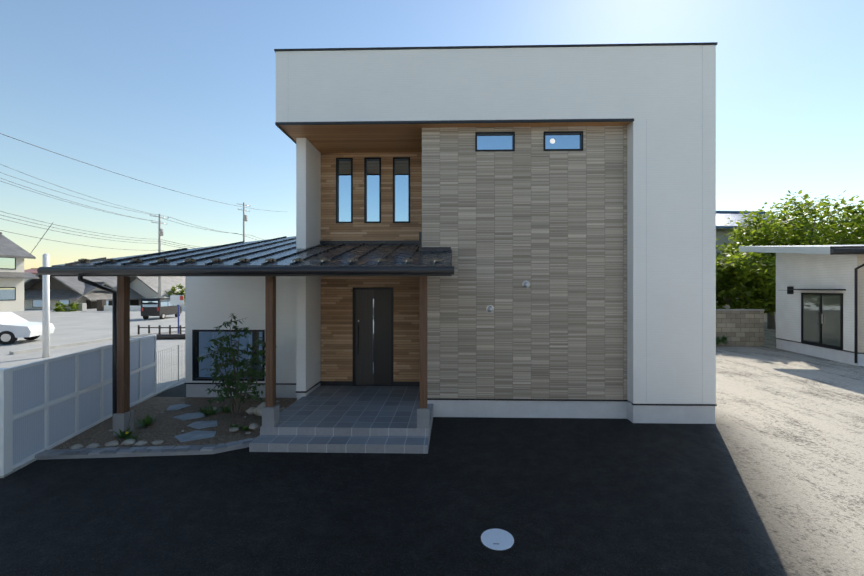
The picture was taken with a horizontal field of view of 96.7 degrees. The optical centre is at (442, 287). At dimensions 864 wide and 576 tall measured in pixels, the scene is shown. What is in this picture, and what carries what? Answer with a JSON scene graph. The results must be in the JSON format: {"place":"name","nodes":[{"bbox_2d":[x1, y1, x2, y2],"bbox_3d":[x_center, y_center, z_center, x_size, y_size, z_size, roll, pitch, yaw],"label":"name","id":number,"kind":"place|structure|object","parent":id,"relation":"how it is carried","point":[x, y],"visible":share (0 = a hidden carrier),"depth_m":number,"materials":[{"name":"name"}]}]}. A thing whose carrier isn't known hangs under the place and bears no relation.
{"place":"outdoors","nodes":[
{"label":"outdoors","id":0,"kind":"place"},
{"bbox_2d":[0,305,184,390],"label":"old road","id":1,"kind":"structure","parent":0,"point":[81,326],"depth_m":19.88,"materials":[{"name":"concrete"}]},
{"bbox_2d":[0,232,38,311],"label":"neighboring house","id":2,"kind":"structure","parent":1,"relation":"on","point":[13,274],"depth_m":33.69,"materials":[{"name":"beige paint"}]},
{"bbox_2d":[0,312,54,344],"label":"car","id":3,"kind":"object","parent":1,"relation":"on","point":[14,327],"visible":0.96,"depth_m":17.36,"materials":[{"name":"white paint"}]},
{"bbox_2d":[24,268,37,281],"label":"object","id":4,"kind":"structure","parent":1,"relation":"on","point":[33,271],"depth_m":80.81,"materials":[{"name":"beige paint"}]},
{"bbox_2d":[42,253,49,357],"bbox_3d":[-14.439,0.642,13.966,0.190,3.790,0.200,0,0,1],"label":"roadside pole","id":5,"kind":"object","parent":1,"relation":"on","point":[46,312],"visible":0.92,"depth_m":13.91,"materials":[{"name":"white paint"}]},
{"bbox_2d":[24,274,144,308],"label":"traditional house","id":6,"kind":"structure","parent":1,"relation":"on","point":[68,283],"depth_m":46.72,"materials":[{"name":"grey"}]},
{"bbox_2d":[24,282,116,308],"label":"background house","id":7,"kind":"structure","parent":6,"relation":"attached to","point":[33,299],"depth_m":45.65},
{"bbox_2d":[9,330,184,354],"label":"road kerb","id":8,"kind":"structure","parent":1,"relation":"on","point":[67,345],"depth_m":16.90,"materials":[{"name":"concrete"}]},
{"bbox_2d":[52,283,184,311],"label":"shrubs","id":9,"kind":"object","parent":1,"relation":"on","point":[73,307],"depth_m":41.31,"materials":[{"name":"green plant"}]},
{"bbox_2d":[54,300,184,310],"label":"background wall","id":10,"kind":"structure","parent":1,"relation":"on","point":[101,305],"depth_m":41.77,"materials":[{"name":"concrete"}]},
{"bbox_2d":[130,276,184,305],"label":"house","id":11,"kind":"structure","parent":1,"relation":"on","point":[145,286],"depth_m":52.57,"materials":[{"name":"beige paint"}]},
{"bbox_2d":[150,214,168,297],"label":"utility pole","id":12,"kind":"object","parent":1,"relation":"on","point":[160,232],"visible":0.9,"depth_m":45.63,"materials":[{"name":"concrete"}]},
{"bbox_2d":[141,297,181,318],"bbox_3d":[-23.155,1.683,31.676,1.398,1.696,3.135,0,0,-7],"label":"parked vehicle","id":13,"kind":"object","parent":1,"relation":"on","point":[161,307],"visible":0.88,"depth_m":30.24,"materials":[{"name":"grey paint"}]},
{"bbox_2d":[138,325,184,338],"bbox_3d":[-14.016,2.267,19.465,4.275,0.560,1.674,0,0,1],"label":"stake fence and logs","id":14,"kind":"object","parent":1,"relation":"on","point":[170,336],"visible":0.58,"depth_m":18.83,"materials":[{"name":"brown"}]},
{"bbox_2d":[170,295,183,333],"bbox_3d":[-14.565,1.462,21.063,0.740,2.150,0.096,0,0,1],"label":"street sign","id":15,"kind":"object","parent":1,"relation":"on","point":[178,300],"visible":0.9,"depth_m":21.02,"materials":[{"name":"white metal"}]},
{"bbox_2d":[237,202,250,241],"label":"utility pole","id":16,"kind":"object","parent":1,"relation":"on","point":[244,215],"visible":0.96,"depth_m":52.48,"materials":[{"name":"concrete"}]},
{"bbox_2d":[0,133,280,253],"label":"power lines","id":17,"kind":"object","parent":16,"relation":"attached to","point":[95,209],"visible":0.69,"depth_m":32.22,"materials":[{"name":"grey metal"}]},
{"bbox_2d":[156,343,184,391],"bbox_3d":[-7.103,2.022,10.302,0.022,0.970,2.523,0,0,-13],"label":"fence wire","id":18,"kind":"object","parent":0,"point":[169,366],"visible":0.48,"depth_m":9.46,"materials":[{"name":"grey metal"}]},
{"bbox_2d":[321,152,421,381],"bbox_3d":[-1.614,-0.403,8.983,2.463,5.480,0.150,0,0,1],"label":"wood siding","id":19,"kind":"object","parent":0,"point":[336,328],"depth_m":8.91,"materials":[{"name":"brown wood"}]},
{"bbox_2d":[320,381,419,385],"bbox_3d":[-1.616,2.227,8.902,2.463,0.100,0.012,0,0,1],"label":"baseboard","id":20,"kind":"object","parent":19,"relation":"attached to","point":[336,383],"visible":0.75,"depth_m":8.91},
{"bbox_2d":[353,287,392,385],"bbox_3d":[-1.621,1.137,8.958,0.950,2.280,0.140,0,0,1],"label":"front door","id":21,"kind":"structure","parent":19,"relation":"in","point":[372,336],"depth_m":8.94,"materials":[{"name":"black metal"}]},
{"bbox_2d":[0,322,863,575],"bbox_3d":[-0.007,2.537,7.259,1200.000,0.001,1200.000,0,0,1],"label":"asphalt ground","id":22,"kind":"structure","parent":0,"point":[763,475],"depth_m":4.58,"materials":[{"name":"grey asphalt"}]},
{"bbox_2d":[0,334,184,477],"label":"polycarbonate fence panels","id":23,"kind":"object","parent":22,"relation":"on","point":[49,404],"visible":0.83,"depth_m":6.16,"materials":[{"name":"white plastic"}]},
{"bbox_2d":[35,437,255,459],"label":"garden kerb setts","id":24,"kind":"structure","parent":22,"relation":"on","point":[108,452],"depth_m":5.82,"materials":[{"name":"stone"}]},
{"bbox_2d":[50,397,296,449],"bbox_3d":[-4.798,2.545,7.239,3.660,0.085,3.010,0,0,1],"label":"garden bed","id":25,"kind":"object","parent":22,"relation":"on","point":[166,427],"visible":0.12,"depth_m":7.02,"materials":[{"name":"brown soil"}]},
{"bbox_2d":[69,444,83,448],"bbox_3d":[-5.730,2.486,5.994,0.178,0.080,0.148,0,0,28],"label":"garden rock","id":26,"kind":"object","parent":25,"relation":"on","point":[77,446],"visible":0.83,"depth_m":5.97,"materials":[{"name":"grey stone"}]},
{"bbox_2d":[86,443,100,448],"bbox_3d":[-5.490,2.489,6.031,0.186,0.070,0.150,0,0,-28],"label":"garden rock","id":27,"kind":"object","parent":25,"relation":"on","point":[94,445],"visible":0.85,"depth_m":6.00,"materials":[{"name":"grey stone"}]},
{"bbox_2d":[105,440,119,446],"bbox_3d":[-5.261,2.488,6.095,0.207,0.081,0.166,0,0,1],"label":"garden rock","id":28,"kind":"object","parent":25,"relation":"on","point":[112,443],"visible":0.88,"depth_m":6.07,"materials":[{"name":"grey stone"}]},
{"bbox_2d":[121,439,135,444],"bbox_3d":[-5.043,2.485,6.162,0.206,0.091,0.156,0,0,1],"label":"garden rock","id":29,"kind":"object","parent":25,"relation":"on","point":[129,441],"visible":0.85,"depth_m":6.12,"materials":[{"name":"grey stone"}]},
{"bbox_2d":[134,440,146,445],"bbox_3d":[-4.814,2.489,6.118,0.183,0.073,0.148,0,0,1],"label":"garden rock","id":30,"kind":"object","parent":25,"relation":"on","point":[140,443],"visible":0.9,"depth_m":6.09,"materials":[{"name":"grey stone"}]},
{"bbox_2d":[151,440,163,444],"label":"garden rock","id":31,"kind":"object","parent":25,"relation":"on","point":[156,442],"visible":0.9,"depth_m":6.14,"materials":[{"name":"grey stone"}]},
{"bbox_2d":[113,372,248,439],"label":"garden plants","id":32,"kind":"object","parent":25,"relation":"on","point":[148,420],"visible":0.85,"depth_m":6.90,"materials":[{"name":"green plant"}]},
{"bbox_2d":[166,404,216,441],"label":"stepping stones","id":33,"kind":"object","parent":25,"relation":"on","point":[193,435],"visible":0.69,"depth_m":6.92,"materials":[{"name":"stone"}]},
{"bbox_2d":[229,427,238,431],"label":"garden rock","id":34,"kind":"object","parent":25,"relation":"on","point":[234,429],"visible":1,"depth_m":6.65,"materials":[{"name":"grey stone"}]},
{"bbox_2d":[196,313,276,413],"bbox_3d":[-4.092,1.519,7.649,1.483,1.989,0.785,0,0,1],"label":"small tree","id":35,"kind":"object","parent":25,"relation":"on","point":[240,373],"visible":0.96,"depth_m":7.61,"materials":[{"name":"green plant"}]},
{"bbox_2d":[37,266,453,433],"bbox_3d":[-2.995,1.079,6.132,6.340,2.797,0.737,0,0,1],"label":"gutter and downspout","id":36,"kind":"object","parent":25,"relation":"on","point":[80,272],"visible":0.98,"depth_m":5.80,"materials":[{"name":"grey metal"}]},
{"bbox_2d":[52,232,451,266],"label":"carport roof","id":37,"kind":"structure","parent":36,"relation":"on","point":[283,251],"depth_m":6.92,"materials":[{"name":"grey metal"}]},
{"bbox_2d":[74,258,440,261],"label":"roof snow guards","id":38,"kind":"object","parent":37,"relation":"on","point":[240,260],"visible":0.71,"depth_m":6.17,"materials":[{"name":"grey metal"}]},
{"bbox_2d":[245,407,254,414],"bbox_3d":[-3.752,2.430,7.573,0.260,0.153,0.196,0,0,1],"label":"garden rock","id":39,"kind":"object","parent":25,"relation":"on","point":[249,411],"visible":0.69,"depth_m":7.51,"materials":[{"name":"grey stone"}]},
{"bbox_2d":[249,423,259,429],"bbox_3d":[-3.333,2.459,6.793,0.175,0.128,0.164,0,0,25],"label":"garden rock","id":40,"kind":"object","parent":25,"relation":"on","point":[254,426],"visible":0.96,"depth_m":6.75,"materials":[{"name":"grey stone"}]},
{"bbox_2d":[253,402,264,415],"bbox_3d":[-3.442,2.361,7.451,0.433,0.286,0.371,0,0,1],"label":"garden rock","id":41,"kind":"object","parent":25,"relation":"on","point":[257,411],"visible":0.31,"depth_m":7.31,"materials":[{"name":"grey stone"}]},
{"bbox_2d":[117,276,426,412],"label":"porch posts","id":42,"kind":"object","parent":22,"relation":"on","point":[123,325],"visible":0.48,"depth_m":6.34,"materials":[{"name":"brown wood"}]},
{"bbox_2d":[249,386,432,453],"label":"porch steps","id":43,"kind":"structure","parent":22,"relation":"on","point":[351,419],"depth_m":6.38,"materials":[{"name":"grey tile"}]},
{"bbox_2d":[113,404,429,435],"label":"post bases","id":44,"kind":"object","parent":43,"relation":"on","point":[270,417],"visible":0.76,"depth_m":6.30,"materials":[{"name":"grey concrete"}]},
{"bbox_2d":[186,383,714,423],"bbox_3d":[-0.303,2.417,11.774,10.968,0.440,8.988,0,0,1],"label":"house foundation","id":45,"kind":"object","parent":22,"relation":"on","point":[628,410],"visible":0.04,"depth_m":7.47,"materials":[{"name":"grey concrete"}]},
{"bbox_2d":[185,45,715,403],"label":"exterior wall","id":46,"kind":"structure","parent":45,"relation":"on","point":[659,88],"depth_m":7.21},
{"bbox_2d":[192,131,582,380],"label":"house windows","id":47,"kind":"structure","parent":46,"relation":"in","point":[505,141],"depth_m":8.81,"materials":[{"name":"blue glass"}]},
{"bbox_2d":[279,122,630,152],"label":"soffit","id":48,"kind":"structure","parent":46,"relation":"attached to","point":[376,138],"depth_m":7.85,"materials":[{"name":"brown wood"}]},
{"bbox_2d":[646,45,702,403],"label":"house siding joints","id":49,"kind":"object","parent":46,"relation":"attached to","point":[702,240],"visible":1,"depth_m":7.14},
{"bbox_2d":[184,42,717,405],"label":"house trims","id":50,"kind":"object","parent":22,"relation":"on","point":[277,124],"visible":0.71,"depth_m":7.25,"materials":[{"name":"metal"}]},
{"bbox_2d":[486,305,493,312],"bbox_3d":[0.919,0.419,7.479,0.150,0.154,0.122,0,0,1],"label":"vent hood","id":51,"kind":"object","parent":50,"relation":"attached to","point":[489,308],"visible":1,"depth_m":7.45,"materials":[{"name":"silver metal"}]},
{"bbox_2d":[522,281,529,287],"bbox_3d":[1.619,-0.061,7.462,0.150,0.154,0.122,0,0,1],"label":"vent hood","id":52,"kind":"object","parent":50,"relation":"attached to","point":[525,284],"visible":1,"depth_m":7.43,"materials":[{"name":"silver metal"}]},
{"bbox_2d":[480,528,514,551],"bbox_3d":[0.547,2.533,3.865,0.356,0.010,0.356,0,0,1],"label":"manhole cover","id":53,"kind":"object","parent":22,"relation":"on","point":[497,539],"visible":1,"depth_m":3.85,"materials":[{"name":"white metal"}]},
{"bbox_2d":[716,335,728,345],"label":"block wall shrubs","id":54,"kind":"object","parent":22,"relation":"on","point":[723,338],"visible":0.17,"depth_m":16.16,"materials":[{"name":"green plant"}]},
{"bbox_2d":[716,309,763,346],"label":"block wall","id":55,"kind":"structure","parent":22,"relation":"on","point":[741,327],"depth_m":16.55,"materials":[{"name":"concrete"}]},
{"bbox_2d":[716,242,775,315],"bbox_3d":[14.612,0.217,18.578,5.111,4.877,5.068,0,0,1],"label":"broadleaf tree","id":56,"kind":"object","parent":22,"relation":"on","point":[741,274],"visible":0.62,"depth_m":17.68,"materials":[{"name":"green plant"}]},
{"bbox_2d":[716,212,818,328],"bbox_3d":[20.045,-1.004,23.498,6.321,7.302,6.141,0,0,42],"label":"broadleaf tree","id":57,"kind":"object","parent":22,"relation":"on","point":[770,321],"visible":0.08,"depth_m":23.40,"materials":[{"name":"green plant"}]},
{"bbox_2d":[716,189,863,290],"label":"broadleaf tree","id":58,"kind":"object","parent":22,"relation":"on","point":[830,237],"visible":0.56,"depth_m":19.71,"materials":[{"name":"green plant"}]},
{"bbox_2d":[741,198,849,267],"bbox_3d":[22.947,-1.527,24.727,8.205,8.336,6.607,0,0,1],"label":"broadleaf tree","id":59,"kind":"object","parent":22,"relation":"on","point":[807,216],"visible":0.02,"depth_m":23.78,"materials":[{"name":"green plant"}]},
{"bbox_2d":[775,338,863,365],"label":"foundation","id":60,"kind":"object","parent":22,"relation":"on","point":[839,355],"visible":0.6,"depth_m":13.84,"materials":[{"name":"grey concrete"}]},
{"bbox_2d":[776,253,863,352],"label":"neighbour walls","id":61,"kind":"structure","parent":22,"relation":"on","point":[811,271],"depth_m":14.03,"materials":[{"name":"white paint"}]},
{"bbox_2d":[787,286,793,293],"bbox_3d":[13.571,0.107,15.187,0.504,0.300,0.119,0,0,1],"label":"wall lamp","id":62,"kind":"object","parent":61,"relation":"attached to","point":[790,291],"visible":0.93,"depth_m":15.14,"materials":[{"name":"black metal"}]},
{"bbox_2d":[739,244,863,254],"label":"flat roof","id":63,"kind":"structure","parent":61,"relation":"on","point":[832,249],"depth_m":13.17,"materials":[{"name":"white metal"}]},
{"bbox_2d":[801,293,842,349],"bbox_3d":[13.602,1.147,13.828,0.080,1.900,1.780,0,0,8],"label":"sliding window","id":64,"kind":"structure","parent":61,"relation":"in","point":[821,319],"depth_m":13.74,"materials":[{"name":"glass"}]},
{"bbox_2d":[854,264,863,362],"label":"downspout","id":65,"kind":"object","parent":61,"relation":"attached to","point":[856,314],"visible":1,"depth_m":12.36,"materials":[{"name":"black metal"}]},
{"bbox_2d":[813,196,863,244],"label":"broadleaf tree","id":66,"kind":"object","parent":22,"relation":"on","point":[854,230],"visible":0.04,"depth_m":21.28,"materials":[{"name":"green plant"}]},
{"bbox_2d":[0,0,863,269],"label":"sky","id":67,"kind":"structure","parent":0,"point":[176,95],"materials":[{"name":"blue"}]},
{"bbox_2d":[422,126,626,399],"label":"stone-clad wall","id":68,"kind":"structure","parent":0,"point":[550,227],"depth_m":7.47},
{"bbox_2d":[716,211,823,321],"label":"building","id":69,"kind":"structure","parent":0,"point":[722,217],"depth_m":27.80,"materials":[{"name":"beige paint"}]},
{"bbox_2d":[788,289,845,289],"bbox_3d":[13.414,0.072,13.856,0.420,0.050,1.980,0,0,8],"label":"neighbour door awning","id":70,"kind":"object","parent":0,"point":[816,289],"visible":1,"depth_m":13.50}
]}

